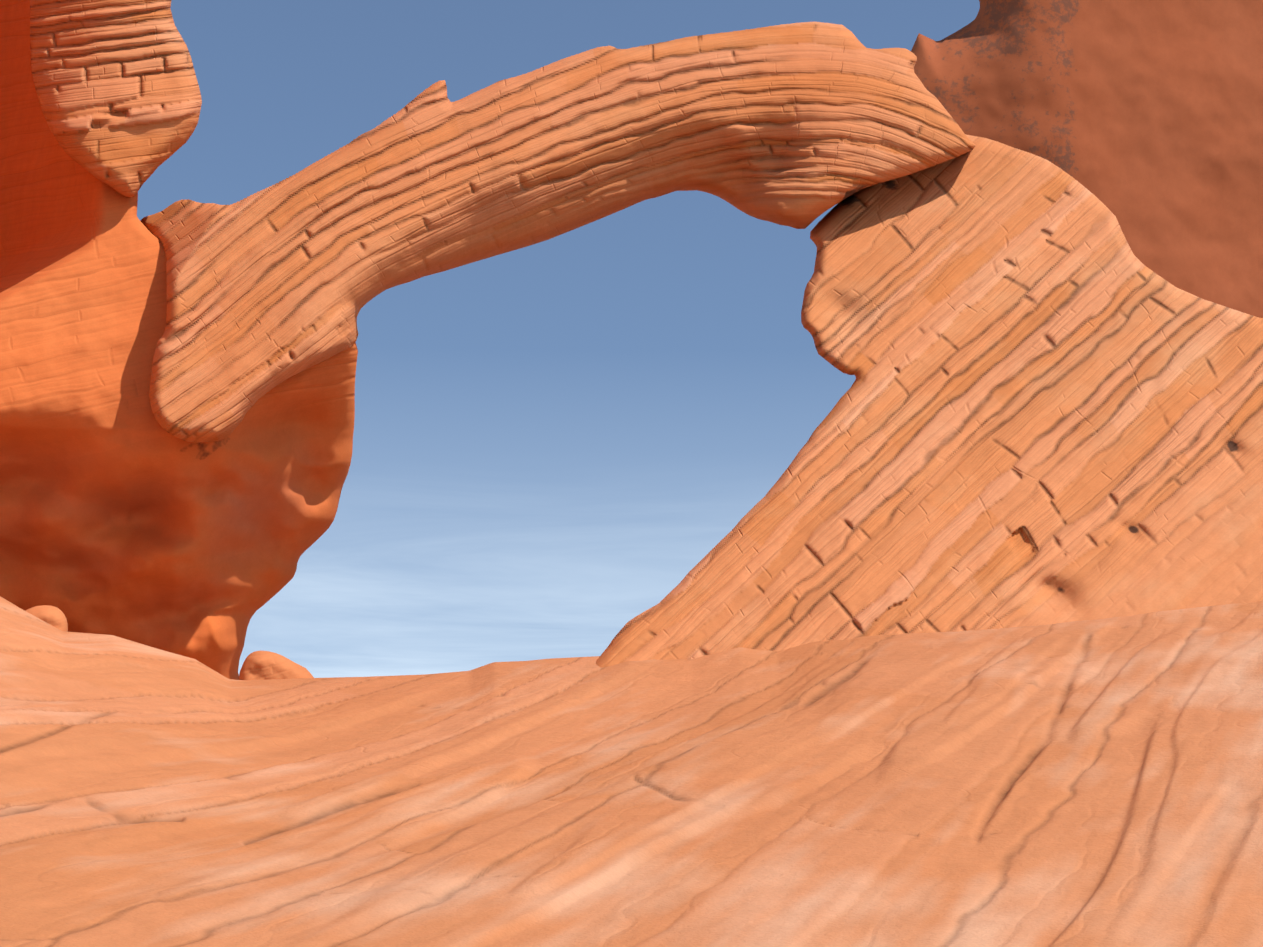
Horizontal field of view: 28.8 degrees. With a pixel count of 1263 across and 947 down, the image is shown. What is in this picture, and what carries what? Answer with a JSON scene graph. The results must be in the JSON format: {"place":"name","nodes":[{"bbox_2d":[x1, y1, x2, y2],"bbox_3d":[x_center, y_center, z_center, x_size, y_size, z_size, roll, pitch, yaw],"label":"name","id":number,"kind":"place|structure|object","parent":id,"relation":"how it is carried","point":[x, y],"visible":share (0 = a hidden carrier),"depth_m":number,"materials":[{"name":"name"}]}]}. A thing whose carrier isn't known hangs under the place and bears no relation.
{"place":"outdoors","nodes":[
{"label":"outdoors","id":0,"kind":"place"},
{"bbox_2d":[137,0,979,677],"label":"sky","id":1,"kind":"structure","parent":0,"point":[550,436],"materials":[{"name":"blue"}]},
{"bbox_2d":[0,596,1262,946],"bbox_3d":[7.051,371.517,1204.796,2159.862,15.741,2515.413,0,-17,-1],"label":"ground slab","id":2,"kind":"structure","parent":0,"point":[1086,784],"depth_m":12.48,"materials":[{"name":"stone"}]},
{"bbox_2d":[25,605,67,631],"bbox_3d":[-4.552,1.204,18.996,0.404,0.400,0.477,0,-17,-1],"label":"boulder","id":3,"kind":"object","parent":2,"relation":"on","point":[53,616],"visible":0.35,"depth_m":18.86,"materials":[{"name":"stone"}]},
{"bbox_2d":[0,0,357,679],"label":"rock pillar","id":4,"kind":"structure","parent":2,"relation":"on","point":[124,514],"depth_m":21.42,"materials":[{"name":"stone"}]},
{"bbox_2d":[30,0,201,196],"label":"rock outcrop","id":5,"kind":"object","parent":4,"relation":"attached to","point":[117,90],"visible":1,"depth_m":22.02,"materials":[{"name":"stone"}]},
{"bbox_2d":[140,22,975,442],"bbox_3d":[-0.458,-2.399,23.729,8.770,6.223,3.139,7,-19,-23],"label":"arch span","id":6,"kind":"object","parent":4,"relation":"on","point":[802,126],"visible":1,"depth_m":22.65,"materials":[{"name":"stone"}]},
{"bbox_2d":[239,651,313,679],"bbox_3d":[-2.740,1.549,19.047,0.638,0.377,0.565,0,-17,-1],"label":"boulder","id":7,"kind":"object","parent":2,"relation":"on","point":[261,665],"visible":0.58,"depth_m":18.82,"materials":[{"name":"stone"}]},
{"bbox_2d":[596,134,1262,667],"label":"rock slope","id":8,"kind":"structure","parent":2,"relation":"on","point":[1048,408],"depth_m":20.39,"materials":[{"name":"stone"}]},
{"bbox_2d":[911,0,1262,317],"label":"cliff","id":9,"kind":"structure","parent":0,"point":[1141,121],"depth_m":60.03,"materials":[{"name":"stone"}]}
]}

